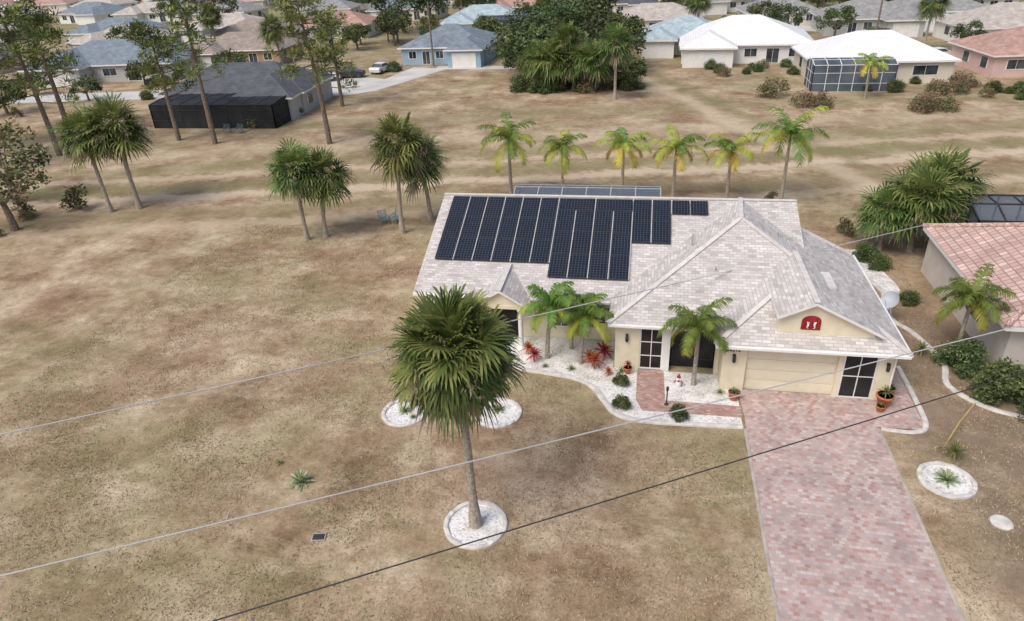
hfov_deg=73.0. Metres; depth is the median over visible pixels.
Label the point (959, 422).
leaning stake
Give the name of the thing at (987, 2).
distant house
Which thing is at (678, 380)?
garden gnome
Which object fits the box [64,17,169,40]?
distant house
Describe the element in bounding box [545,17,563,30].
broadleaf tree
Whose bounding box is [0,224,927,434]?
power line
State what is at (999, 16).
beige house
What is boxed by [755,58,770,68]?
hedge shrub
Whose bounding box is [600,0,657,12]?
distant house
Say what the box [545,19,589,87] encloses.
sabal palm
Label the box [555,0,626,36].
broadleaf tree
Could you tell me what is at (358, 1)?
broadleaf tree
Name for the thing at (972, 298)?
queen palm
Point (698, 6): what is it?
sabal palm
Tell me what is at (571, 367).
ornamental grass
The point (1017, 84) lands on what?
hedge shrub
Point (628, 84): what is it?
hedge shrub
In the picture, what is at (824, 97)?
red leaf shrub
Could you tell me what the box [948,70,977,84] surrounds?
hedge shrub
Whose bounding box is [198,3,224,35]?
sabal palm
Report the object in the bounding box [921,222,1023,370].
tile roof house
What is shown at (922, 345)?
yucca plant
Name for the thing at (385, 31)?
broadleaf tree
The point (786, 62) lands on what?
hedge shrub
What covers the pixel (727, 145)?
queen palm
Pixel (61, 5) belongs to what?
distant house
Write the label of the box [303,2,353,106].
pine tree
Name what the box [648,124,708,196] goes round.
queen palm
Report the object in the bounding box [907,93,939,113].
red leaf shrub
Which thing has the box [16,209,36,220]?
red leaf shrub
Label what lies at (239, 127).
garden chair
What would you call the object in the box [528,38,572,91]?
sabal palm
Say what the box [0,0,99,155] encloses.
pine tree
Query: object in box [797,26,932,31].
residential road
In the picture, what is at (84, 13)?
distant house
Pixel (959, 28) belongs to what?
broadleaf tree
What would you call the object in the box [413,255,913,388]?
gutters
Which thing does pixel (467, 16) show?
light blue house
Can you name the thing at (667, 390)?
path lamp
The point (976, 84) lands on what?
hedge shrub
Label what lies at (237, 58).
broadleaf tree
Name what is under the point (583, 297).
pygmy palm
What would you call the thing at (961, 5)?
grey house
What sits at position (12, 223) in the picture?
broadleaf tree
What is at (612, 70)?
sabal palm
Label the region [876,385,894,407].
potted plant
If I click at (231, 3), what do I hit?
broadleaf tree
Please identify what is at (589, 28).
broadleaf tree
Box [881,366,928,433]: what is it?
concrete curb
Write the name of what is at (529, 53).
sabal palm
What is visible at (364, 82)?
cul de sac road
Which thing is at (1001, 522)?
septic lid
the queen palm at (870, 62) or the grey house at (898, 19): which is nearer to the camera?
the queen palm at (870, 62)
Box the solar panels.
[434,196,707,279]
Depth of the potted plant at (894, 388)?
30.57 m
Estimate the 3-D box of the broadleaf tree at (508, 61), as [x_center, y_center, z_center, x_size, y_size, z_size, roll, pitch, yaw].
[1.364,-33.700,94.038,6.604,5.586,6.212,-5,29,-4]
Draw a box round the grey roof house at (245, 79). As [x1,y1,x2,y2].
[157,61,334,119]
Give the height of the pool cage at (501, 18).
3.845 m
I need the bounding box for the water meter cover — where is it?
[311,533,326,541]
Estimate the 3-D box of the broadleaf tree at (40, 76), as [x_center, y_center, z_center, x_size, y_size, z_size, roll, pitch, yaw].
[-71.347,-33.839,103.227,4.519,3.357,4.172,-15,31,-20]
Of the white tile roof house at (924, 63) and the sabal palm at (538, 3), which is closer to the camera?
the white tile roof house at (924, 63)
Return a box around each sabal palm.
[43,102,116,212]
[72,90,154,209]
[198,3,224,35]
[255,12,287,62]
[258,137,329,240]
[287,145,356,237]
[361,111,441,234]
[379,282,528,529]
[384,131,452,219]
[511,44,537,77]
[517,38,556,79]
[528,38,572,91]
[532,0,552,13]
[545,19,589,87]
[553,38,591,90]
[567,38,613,91]
[584,46,621,89]
[589,21,639,99]
[683,0,713,16]
[841,179,927,250]
[863,159,975,252]
[891,143,999,237]
[911,0,953,43]
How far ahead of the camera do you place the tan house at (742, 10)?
131.13 m
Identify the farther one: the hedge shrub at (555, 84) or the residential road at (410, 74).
the residential road at (410, 74)
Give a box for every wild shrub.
[10,198,37,214]
[58,182,88,210]
[764,190,778,198]
[836,217,856,236]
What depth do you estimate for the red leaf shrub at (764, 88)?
81.02 m
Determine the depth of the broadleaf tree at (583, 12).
108.86 m
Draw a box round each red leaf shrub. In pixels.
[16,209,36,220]
[716,66,731,76]
[756,75,790,98]
[788,90,815,107]
[807,89,837,108]
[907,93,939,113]
[911,89,946,109]
[923,78,948,90]
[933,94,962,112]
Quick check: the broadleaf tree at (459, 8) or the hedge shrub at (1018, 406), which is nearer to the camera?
the hedge shrub at (1018, 406)
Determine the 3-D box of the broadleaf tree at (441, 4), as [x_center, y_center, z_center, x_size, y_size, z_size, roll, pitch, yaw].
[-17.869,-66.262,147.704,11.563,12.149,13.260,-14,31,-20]
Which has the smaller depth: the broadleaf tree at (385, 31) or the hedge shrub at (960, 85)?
the hedge shrub at (960, 85)
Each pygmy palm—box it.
[517,280,584,358]
[553,286,597,349]
[554,292,614,364]
[657,296,737,385]
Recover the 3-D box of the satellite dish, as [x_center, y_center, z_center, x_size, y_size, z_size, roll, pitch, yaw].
[19.612,-0.193,36.093,0.730,1.606,0.853,3,30,10]
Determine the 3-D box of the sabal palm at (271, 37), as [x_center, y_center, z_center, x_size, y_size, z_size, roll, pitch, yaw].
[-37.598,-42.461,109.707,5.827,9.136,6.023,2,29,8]
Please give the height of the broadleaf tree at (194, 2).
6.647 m
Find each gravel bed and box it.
[507,336,741,423]
[850,249,899,313]
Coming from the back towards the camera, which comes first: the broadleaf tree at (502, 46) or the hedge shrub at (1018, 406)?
the broadleaf tree at (502, 46)
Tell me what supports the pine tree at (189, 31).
on the ground at (72, 278)
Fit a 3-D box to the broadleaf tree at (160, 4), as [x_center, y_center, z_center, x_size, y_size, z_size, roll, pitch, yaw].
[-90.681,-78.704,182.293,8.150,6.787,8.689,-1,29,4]
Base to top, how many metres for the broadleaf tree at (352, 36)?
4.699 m
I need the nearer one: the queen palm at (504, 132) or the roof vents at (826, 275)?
the roof vents at (826, 275)
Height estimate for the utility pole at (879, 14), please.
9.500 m
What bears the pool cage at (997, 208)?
on the ground at (72, 278)
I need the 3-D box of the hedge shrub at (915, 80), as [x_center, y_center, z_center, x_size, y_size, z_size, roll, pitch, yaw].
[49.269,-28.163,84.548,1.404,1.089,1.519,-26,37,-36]
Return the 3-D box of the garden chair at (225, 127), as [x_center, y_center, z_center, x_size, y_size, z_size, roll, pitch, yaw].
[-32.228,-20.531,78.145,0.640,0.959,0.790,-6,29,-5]
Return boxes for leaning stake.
[945,402,975,443]
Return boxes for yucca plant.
[911,340,931,357]
[939,438,968,463]
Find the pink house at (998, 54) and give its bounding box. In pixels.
[948,26,1023,77]
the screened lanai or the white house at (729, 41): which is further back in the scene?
the white house at (729, 41)
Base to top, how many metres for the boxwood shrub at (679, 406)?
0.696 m
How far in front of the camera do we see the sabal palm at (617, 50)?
80.59 m
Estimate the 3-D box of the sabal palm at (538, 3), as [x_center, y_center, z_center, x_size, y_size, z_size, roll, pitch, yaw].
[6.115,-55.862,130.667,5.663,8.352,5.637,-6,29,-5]
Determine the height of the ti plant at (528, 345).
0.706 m
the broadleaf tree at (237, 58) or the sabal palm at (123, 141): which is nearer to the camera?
the sabal palm at (123, 141)
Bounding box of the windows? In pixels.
[433,297,606,328]
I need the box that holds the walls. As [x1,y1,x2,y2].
[425,293,895,399]
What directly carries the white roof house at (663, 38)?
on the ground at (72, 278)
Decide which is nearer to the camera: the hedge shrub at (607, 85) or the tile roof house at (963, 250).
the tile roof house at (963, 250)
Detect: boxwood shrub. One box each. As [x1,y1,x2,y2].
[611,393,630,409]
[612,372,629,386]
[669,403,689,422]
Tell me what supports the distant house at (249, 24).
on the ground at (72, 278)
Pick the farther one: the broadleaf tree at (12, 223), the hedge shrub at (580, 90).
the hedge shrub at (580, 90)
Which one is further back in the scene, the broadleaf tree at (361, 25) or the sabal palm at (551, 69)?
the broadleaf tree at (361, 25)
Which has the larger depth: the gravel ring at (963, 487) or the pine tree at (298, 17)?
the pine tree at (298, 17)
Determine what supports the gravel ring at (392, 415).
on the ground at (72, 278)
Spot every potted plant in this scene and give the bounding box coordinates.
[623,360,631,373]
[728,387,740,400]
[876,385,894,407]
[876,402,886,412]
[889,384,896,392]
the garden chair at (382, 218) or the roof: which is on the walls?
the roof
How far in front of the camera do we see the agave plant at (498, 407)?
31.07 m
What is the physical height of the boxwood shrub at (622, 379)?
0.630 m
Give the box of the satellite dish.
[881,291,899,312]
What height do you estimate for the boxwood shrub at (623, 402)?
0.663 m
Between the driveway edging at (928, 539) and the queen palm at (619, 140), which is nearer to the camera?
the driveway edging at (928, 539)
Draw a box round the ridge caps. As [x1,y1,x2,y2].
[444,193,913,355]
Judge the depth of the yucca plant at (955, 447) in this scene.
27.01 m
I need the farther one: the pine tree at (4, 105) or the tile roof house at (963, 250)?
the pine tree at (4, 105)
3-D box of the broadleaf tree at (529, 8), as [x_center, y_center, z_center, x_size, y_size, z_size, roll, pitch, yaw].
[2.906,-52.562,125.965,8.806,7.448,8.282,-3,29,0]
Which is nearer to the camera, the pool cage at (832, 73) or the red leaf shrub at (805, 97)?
the red leaf shrub at (805, 97)
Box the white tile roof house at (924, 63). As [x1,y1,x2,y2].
[791,30,961,82]
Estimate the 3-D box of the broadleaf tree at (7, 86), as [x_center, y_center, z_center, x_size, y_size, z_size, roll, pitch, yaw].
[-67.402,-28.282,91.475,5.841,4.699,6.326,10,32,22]
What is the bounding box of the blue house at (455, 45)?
[397,23,498,67]
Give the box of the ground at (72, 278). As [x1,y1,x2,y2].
[0,0,1023,620]
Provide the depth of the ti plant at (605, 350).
33.95 m
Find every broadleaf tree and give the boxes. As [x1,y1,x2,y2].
[0,78,26,114]
[0,117,51,204]
[0,154,51,231]
[16,71,49,94]
[68,77,102,100]
[104,21,146,38]
[123,58,156,85]
[149,0,180,24]
[180,0,205,10]
[199,0,239,14]
[210,48,249,63]
[284,0,301,9]
[304,10,316,17]
[342,23,369,49]
[346,23,370,44]
[356,0,375,7]
[372,0,430,32]
[372,9,413,45]
[374,22,399,41]
[376,5,412,42]
[408,0,453,13]
[414,14,439,29]
[419,25,435,34]
[423,16,440,28]
[451,0,467,10]
[462,0,496,5]
[472,16,498,29]
[473,14,493,29]
[473,21,493,31]
[485,14,549,73]
[494,37,516,65]
[497,22,555,77]
[497,42,526,72]
[504,0,550,30]
[524,0,588,72]
[540,25,591,42]
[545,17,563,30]
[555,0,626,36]
[555,1,606,30]
[576,33,614,82]
[578,9,646,57]
[597,15,652,44]
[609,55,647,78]
[658,0,679,3]
[677,0,693,6]
[747,0,785,18]
[769,1,809,24]
[807,0,837,7]
[808,0,831,7]
[814,4,858,35]
[865,25,889,29]
[950,19,988,37]
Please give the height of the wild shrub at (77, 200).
2.234 m
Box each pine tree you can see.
[0,0,84,132]
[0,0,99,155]
[0,73,12,166]
[123,17,200,140]
[156,0,228,143]
[262,0,360,143]
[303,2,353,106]
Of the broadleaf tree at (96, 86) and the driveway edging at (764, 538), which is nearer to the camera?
the driveway edging at (764, 538)
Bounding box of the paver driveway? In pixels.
[739,369,961,620]
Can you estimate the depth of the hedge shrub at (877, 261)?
41.37 m
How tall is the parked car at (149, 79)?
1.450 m
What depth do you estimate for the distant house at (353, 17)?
144.79 m
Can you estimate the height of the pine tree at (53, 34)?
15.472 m
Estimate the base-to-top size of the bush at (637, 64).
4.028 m
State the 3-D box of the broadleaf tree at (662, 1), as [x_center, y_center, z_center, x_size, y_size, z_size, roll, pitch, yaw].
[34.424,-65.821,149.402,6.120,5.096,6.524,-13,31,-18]
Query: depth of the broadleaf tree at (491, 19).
130.55 m
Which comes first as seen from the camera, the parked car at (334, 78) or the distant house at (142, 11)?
the parked car at (334, 78)
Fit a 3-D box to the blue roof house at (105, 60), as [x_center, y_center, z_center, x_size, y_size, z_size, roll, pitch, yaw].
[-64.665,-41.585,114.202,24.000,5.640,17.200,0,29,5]
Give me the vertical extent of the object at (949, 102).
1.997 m
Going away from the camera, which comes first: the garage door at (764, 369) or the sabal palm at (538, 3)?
the garage door at (764, 369)
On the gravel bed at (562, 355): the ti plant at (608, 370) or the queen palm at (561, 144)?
the ti plant at (608, 370)
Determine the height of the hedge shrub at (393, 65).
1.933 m
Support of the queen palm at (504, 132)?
on the ground at (72, 278)
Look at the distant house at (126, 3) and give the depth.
225.16 m
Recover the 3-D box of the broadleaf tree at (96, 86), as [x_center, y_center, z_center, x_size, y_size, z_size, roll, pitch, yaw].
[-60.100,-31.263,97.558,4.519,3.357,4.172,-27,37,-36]
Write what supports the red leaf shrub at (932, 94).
on the ground at (72, 278)
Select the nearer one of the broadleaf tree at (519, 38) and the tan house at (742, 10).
the broadleaf tree at (519, 38)
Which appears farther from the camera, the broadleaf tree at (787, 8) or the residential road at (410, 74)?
the broadleaf tree at (787, 8)
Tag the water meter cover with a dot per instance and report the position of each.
(316, 537)
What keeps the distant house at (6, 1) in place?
on the ground at (72, 278)
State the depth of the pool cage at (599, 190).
48.28 m
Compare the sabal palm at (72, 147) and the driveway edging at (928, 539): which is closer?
the driveway edging at (928, 539)
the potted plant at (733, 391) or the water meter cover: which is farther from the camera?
the potted plant at (733, 391)
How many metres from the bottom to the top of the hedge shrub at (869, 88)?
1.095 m
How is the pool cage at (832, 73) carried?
on the ground at (72, 278)
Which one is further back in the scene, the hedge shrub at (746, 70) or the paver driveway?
the hedge shrub at (746, 70)
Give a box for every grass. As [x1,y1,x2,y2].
[566,364,575,371]
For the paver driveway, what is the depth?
24.89 m
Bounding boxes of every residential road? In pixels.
[13,90,163,102]
[352,67,444,92]
[437,66,515,68]
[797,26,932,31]
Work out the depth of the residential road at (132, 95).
100.97 m
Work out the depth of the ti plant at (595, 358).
33.36 m
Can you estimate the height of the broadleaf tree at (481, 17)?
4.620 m
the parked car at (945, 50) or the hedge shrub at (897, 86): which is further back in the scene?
the parked car at (945, 50)
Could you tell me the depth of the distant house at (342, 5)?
177.00 m
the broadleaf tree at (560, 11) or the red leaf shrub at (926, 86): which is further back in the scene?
the broadleaf tree at (560, 11)
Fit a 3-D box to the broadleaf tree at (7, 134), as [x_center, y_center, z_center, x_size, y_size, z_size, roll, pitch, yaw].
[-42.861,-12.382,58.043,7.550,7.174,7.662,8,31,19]
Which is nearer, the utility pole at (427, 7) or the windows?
the windows
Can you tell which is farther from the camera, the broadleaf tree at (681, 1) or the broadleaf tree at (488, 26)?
the broadleaf tree at (681, 1)
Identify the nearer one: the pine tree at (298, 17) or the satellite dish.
the satellite dish
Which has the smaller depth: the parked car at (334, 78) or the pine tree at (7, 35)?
the pine tree at (7, 35)
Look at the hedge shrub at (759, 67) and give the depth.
95.01 m
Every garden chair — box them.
[223,124,230,133]
[234,124,242,133]
[377,209,388,224]
[389,208,398,223]
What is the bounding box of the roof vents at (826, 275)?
[691,231,836,290]
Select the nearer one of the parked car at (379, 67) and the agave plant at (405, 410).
the agave plant at (405, 410)
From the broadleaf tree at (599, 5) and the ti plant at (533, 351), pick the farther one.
the broadleaf tree at (599, 5)
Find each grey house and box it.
[810,0,928,36]
[889,0,986,30]
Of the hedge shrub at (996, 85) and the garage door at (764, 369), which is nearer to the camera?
the garage door at (764, 369)
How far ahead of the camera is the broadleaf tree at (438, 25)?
137.31 m
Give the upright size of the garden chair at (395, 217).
0.959 m
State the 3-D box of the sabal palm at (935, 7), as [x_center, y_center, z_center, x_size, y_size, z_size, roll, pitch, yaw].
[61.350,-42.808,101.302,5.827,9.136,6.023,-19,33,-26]
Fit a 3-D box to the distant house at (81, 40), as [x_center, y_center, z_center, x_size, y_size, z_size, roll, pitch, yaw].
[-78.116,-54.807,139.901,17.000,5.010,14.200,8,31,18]
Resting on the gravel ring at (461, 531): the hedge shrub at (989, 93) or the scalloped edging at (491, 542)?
the scalloped edging at (491, 542)
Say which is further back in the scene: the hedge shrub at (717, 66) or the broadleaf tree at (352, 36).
the broadleaf tree at (352, 36)
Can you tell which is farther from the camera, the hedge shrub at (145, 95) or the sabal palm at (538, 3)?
the sabal palm at (538, 3)
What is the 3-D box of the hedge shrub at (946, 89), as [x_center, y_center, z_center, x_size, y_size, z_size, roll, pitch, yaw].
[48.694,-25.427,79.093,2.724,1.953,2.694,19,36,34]
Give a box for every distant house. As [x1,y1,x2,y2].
[0,0,21,5]
[0,4,47,23]
[0,23,26,38]
[0,49,24,72]
[21,0,80,12]
[56,2,126,24]
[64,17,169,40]
[65,25,183,48]
[70,0,139,6]
[110,1,193,21]
[147,0,207,8]
[174,13,263,42]
[192,0,269,21]
[203,0,273,6]
[203,18,304,42]
[296,0,361,19]
[300,10,379,40]
[360,0,387,8]
[365,0,449,20]
[495,0,555,15]
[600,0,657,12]
[685,0,756,15]
[976,0,1018,4]
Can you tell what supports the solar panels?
attached to the roof
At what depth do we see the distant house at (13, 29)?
167.96 m
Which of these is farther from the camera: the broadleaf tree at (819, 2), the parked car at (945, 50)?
the broadleaf tree at (819, 2)
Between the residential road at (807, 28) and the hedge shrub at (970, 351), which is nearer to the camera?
the hedge shrub at (970, 351)
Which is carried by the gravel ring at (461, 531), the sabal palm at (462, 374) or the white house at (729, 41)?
the sabal palm at (462, 374)
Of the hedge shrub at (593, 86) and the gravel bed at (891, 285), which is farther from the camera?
the hedge shrub at (593, 86)
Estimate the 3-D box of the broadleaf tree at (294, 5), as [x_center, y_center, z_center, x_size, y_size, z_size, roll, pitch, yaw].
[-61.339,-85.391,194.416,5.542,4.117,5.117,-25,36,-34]
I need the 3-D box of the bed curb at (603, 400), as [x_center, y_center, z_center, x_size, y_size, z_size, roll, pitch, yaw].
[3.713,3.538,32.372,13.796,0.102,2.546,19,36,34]
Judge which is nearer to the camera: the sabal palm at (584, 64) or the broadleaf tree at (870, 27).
the sabal palm at (584, 64)
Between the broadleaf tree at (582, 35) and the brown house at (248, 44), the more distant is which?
the brown house at (248, 44)
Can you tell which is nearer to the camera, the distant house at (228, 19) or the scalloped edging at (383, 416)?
the scalloped edging at (383, 416)
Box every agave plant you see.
[288,470,316,491]
[399,404,410,414]
[491,404,504,413]
[934,467,961,488]
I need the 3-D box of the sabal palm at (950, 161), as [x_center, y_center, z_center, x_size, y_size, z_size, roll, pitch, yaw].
[27.139,-7.558,44.079,6.180,6.062,6.254,22,38,38]
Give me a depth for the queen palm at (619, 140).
52.37 m
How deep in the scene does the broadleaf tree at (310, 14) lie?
164.72 m
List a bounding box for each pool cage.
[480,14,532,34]
[513,184,660,196]
[804,56,898,91]
[951,194,1023,222]
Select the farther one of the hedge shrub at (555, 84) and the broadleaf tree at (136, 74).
the broadleaf tree at (136, 74)
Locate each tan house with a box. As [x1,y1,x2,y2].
[619,2,703,34]
[735,0,817,26]
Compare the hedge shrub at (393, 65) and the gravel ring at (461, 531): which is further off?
the hedge shrub at (393, 65)
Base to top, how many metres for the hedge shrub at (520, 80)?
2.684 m
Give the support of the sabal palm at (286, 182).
on the ground at (72, 278)
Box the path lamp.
[664,386,668,405]
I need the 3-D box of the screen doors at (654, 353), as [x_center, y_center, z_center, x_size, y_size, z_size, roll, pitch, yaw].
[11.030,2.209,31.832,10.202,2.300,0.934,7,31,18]
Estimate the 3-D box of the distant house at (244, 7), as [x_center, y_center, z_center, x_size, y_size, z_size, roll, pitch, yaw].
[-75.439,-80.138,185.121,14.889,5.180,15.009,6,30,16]
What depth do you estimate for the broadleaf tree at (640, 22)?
98.91 m
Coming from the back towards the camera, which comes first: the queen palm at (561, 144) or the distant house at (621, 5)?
the distant house at (621, 5)
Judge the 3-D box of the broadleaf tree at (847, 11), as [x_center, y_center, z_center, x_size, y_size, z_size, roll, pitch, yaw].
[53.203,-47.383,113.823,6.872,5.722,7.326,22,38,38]
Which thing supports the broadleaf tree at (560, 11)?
on the ground at (72, 278)
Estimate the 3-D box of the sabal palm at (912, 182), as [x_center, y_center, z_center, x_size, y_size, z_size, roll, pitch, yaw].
[24.812,-6.280,42.249,5.923,5.810,5.994,-6,29,-5]
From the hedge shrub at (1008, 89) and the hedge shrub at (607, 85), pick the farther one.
the hedge shrub at (607, 85)
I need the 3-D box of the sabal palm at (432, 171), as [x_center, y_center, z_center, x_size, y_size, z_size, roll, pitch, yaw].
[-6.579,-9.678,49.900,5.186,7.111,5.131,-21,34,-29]
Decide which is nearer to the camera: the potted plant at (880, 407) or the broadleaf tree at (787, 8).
the potted plant at (880, 407)
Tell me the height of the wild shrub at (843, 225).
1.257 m
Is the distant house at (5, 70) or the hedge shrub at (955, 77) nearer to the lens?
the hedge shrub at (955, 77)
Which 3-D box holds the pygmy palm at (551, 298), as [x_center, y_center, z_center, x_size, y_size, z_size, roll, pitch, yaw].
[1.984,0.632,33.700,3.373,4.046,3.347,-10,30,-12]
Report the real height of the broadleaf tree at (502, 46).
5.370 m
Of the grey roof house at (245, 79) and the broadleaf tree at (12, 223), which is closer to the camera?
the broadleaf tree at (12, 223)
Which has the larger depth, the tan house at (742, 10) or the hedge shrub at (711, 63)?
the tan house at (742, 10)
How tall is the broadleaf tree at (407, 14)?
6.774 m
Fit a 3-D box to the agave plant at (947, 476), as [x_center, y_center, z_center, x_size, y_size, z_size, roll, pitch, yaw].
[16.393,6.214,26.029,1.027,0.524,0.994,-21,34,-30]
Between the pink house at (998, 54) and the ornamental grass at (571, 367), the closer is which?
the ornamental grass at (571, 367)
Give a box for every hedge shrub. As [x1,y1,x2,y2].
[8,106,23,116]
[138,89,153,99]
[241,116,255,129]
[387,60,402,72]
[508,73,531,92]
[527,75,550,94]
[546,76,564,92]
[560,75,581,87]
[571,76,598,93]
[574,81,587,92]
[597,78,613,89]
[617,69,634,86]
[619,72,645,91]
[704,58,717,69]
[713,63,726,73]
[742,67,752,73]
[752,62,765,71]
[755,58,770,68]
[780,58,792,67]
[786,65,800,74]
[851,240,882,262]
[862,84,871,91]
[866,252,893,271]
[886,79,906,92]
[899,289,922,306]
[909,75,921,84]
[924,79,951,95]
[929,336,990,379]
[946,78,973,94]
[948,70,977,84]
[965,357,1023,406]
[966,78,981,86]
[978,87,996,97]
[981,79,1005,92]
[1002,85,1014,93]
[1008,81,1023,93]
[1012,85,1023,100]
[1016,397,1023,422]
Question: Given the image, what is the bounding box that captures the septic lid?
[989,514,1013,530]
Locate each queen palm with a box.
[477,111,536,193]
[538,129,586,184]
[593,127,652,185]
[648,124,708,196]
[704,132,761,197]
[750,105,830,198]
[852,53,892,97]
[932,263,1017,359]
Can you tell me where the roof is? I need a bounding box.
[413,195,911,355]
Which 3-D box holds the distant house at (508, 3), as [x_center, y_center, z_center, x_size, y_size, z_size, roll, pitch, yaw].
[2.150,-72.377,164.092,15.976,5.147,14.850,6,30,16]
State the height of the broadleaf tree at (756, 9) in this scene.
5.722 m
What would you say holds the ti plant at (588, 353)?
on the gravel bed at (562, 355)
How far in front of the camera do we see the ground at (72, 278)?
33.12 m
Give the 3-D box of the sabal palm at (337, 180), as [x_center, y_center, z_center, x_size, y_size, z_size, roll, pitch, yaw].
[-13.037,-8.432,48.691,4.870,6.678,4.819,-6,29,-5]
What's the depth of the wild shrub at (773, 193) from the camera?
51.74 m
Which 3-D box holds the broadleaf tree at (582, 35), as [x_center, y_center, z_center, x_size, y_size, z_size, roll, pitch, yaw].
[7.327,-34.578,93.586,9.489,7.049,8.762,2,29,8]
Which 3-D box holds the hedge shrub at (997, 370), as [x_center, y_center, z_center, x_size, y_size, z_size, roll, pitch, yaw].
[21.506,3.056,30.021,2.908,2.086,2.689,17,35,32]
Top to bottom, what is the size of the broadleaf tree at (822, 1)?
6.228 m
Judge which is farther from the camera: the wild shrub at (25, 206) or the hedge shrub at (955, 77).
the hedge shrub at (955, 77)
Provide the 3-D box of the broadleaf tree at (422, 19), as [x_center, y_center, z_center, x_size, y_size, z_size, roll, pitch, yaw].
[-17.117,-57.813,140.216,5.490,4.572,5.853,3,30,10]
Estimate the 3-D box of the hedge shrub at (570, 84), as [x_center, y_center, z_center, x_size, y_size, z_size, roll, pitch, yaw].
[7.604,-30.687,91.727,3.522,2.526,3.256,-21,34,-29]
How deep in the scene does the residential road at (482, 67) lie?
107.69 m
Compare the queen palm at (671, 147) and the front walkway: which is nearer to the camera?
the front walkway
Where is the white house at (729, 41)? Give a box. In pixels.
[679,14,813,67]
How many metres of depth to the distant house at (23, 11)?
207.03 m
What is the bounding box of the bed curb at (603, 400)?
[506,357,742,428]
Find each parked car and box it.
[144,75,175,84]
[326,70,339,80]
[335,67,365,78]
[369,62,390,73]
[933,47,950,54]
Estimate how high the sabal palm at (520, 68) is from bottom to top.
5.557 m
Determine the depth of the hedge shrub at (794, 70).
92.32 m
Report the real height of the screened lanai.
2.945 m
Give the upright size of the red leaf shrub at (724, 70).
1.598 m
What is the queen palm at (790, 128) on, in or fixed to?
on the ground at (72, 278)
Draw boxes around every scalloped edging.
[381,399,422,426]
[443,500,507,549]
[475,397,521,428]
[916,461,977,499]
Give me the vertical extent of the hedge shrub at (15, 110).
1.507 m
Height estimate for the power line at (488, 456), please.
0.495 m
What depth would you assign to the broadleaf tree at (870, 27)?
105.80 m
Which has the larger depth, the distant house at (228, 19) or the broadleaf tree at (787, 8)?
the distant house at (228, 19)
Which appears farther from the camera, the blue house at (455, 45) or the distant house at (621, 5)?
the distant house at (621, 5)
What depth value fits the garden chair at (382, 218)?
51.69 m
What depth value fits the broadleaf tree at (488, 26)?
129.26 m
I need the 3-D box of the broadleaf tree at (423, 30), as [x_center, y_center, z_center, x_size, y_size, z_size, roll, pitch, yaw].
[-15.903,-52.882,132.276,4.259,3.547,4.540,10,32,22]
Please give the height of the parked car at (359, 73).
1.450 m
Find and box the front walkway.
[636,369,742,417]
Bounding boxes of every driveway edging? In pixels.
[744,428,779,620]
[878,428,965,620]
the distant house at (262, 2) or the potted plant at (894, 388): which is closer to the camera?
the potted plant at (894, 388)
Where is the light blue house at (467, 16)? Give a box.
[440,4,526,26]
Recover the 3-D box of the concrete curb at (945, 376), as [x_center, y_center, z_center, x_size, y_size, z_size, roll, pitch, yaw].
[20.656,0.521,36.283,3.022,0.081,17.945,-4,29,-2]
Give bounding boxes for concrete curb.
[845,249,1023,418]
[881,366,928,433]
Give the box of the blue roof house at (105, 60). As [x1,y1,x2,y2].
[17,38,197,87]
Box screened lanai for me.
[148,93,290,128]
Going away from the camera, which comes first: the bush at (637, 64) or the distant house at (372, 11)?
the bush at (637, 64)
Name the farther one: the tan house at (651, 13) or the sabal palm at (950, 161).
the tan house at (651, 13)
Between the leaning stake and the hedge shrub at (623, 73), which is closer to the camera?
the leaning stake
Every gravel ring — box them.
[385,401,423,423]
[448,505,502,544]
[480,401,517,424]
[922,465,971,494]
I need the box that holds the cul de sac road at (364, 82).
[331,78,383,94]
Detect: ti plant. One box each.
[520,340,535,352]
[524,346,541,361]
[583,349,594,363]
[585,351,605,368]
[594,341,614,360]
[603,367,612,375]
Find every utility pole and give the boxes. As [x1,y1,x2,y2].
[421,1,434,65]
[876,0,882,29]
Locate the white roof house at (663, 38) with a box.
[641,15,710,58]
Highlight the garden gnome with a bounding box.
[674,374,682,387]
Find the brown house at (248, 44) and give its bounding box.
[193,31,303,70]
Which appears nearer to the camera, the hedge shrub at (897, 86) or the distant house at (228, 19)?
the hedge shrub at (897, 86)
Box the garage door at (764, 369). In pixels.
[743,351,838,393]
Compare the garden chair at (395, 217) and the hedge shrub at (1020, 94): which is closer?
the garden chair at (395, 217)
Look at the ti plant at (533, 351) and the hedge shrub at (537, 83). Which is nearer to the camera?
the ti plant at (533, 351)
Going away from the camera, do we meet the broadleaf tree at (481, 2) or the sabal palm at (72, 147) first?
the sabal palm at (72, 147)
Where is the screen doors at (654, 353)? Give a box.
[638,329,879,398]
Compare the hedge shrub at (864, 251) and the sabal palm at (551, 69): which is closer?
the hedge shrub at (864, 251)
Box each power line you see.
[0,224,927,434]
[0,324,1023,576]
[212,372,1023,620]
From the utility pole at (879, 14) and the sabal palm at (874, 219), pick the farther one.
the utility pole at (879, 14)
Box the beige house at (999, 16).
[932,2,1023,40]
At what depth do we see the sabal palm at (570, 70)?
86.98 m
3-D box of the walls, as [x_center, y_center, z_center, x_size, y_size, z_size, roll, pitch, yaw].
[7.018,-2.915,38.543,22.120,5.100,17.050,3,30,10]
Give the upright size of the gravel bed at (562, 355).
0.001 m
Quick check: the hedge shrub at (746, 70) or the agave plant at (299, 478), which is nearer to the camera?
the agave plant at (299, 478)
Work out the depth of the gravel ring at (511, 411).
30.83 m

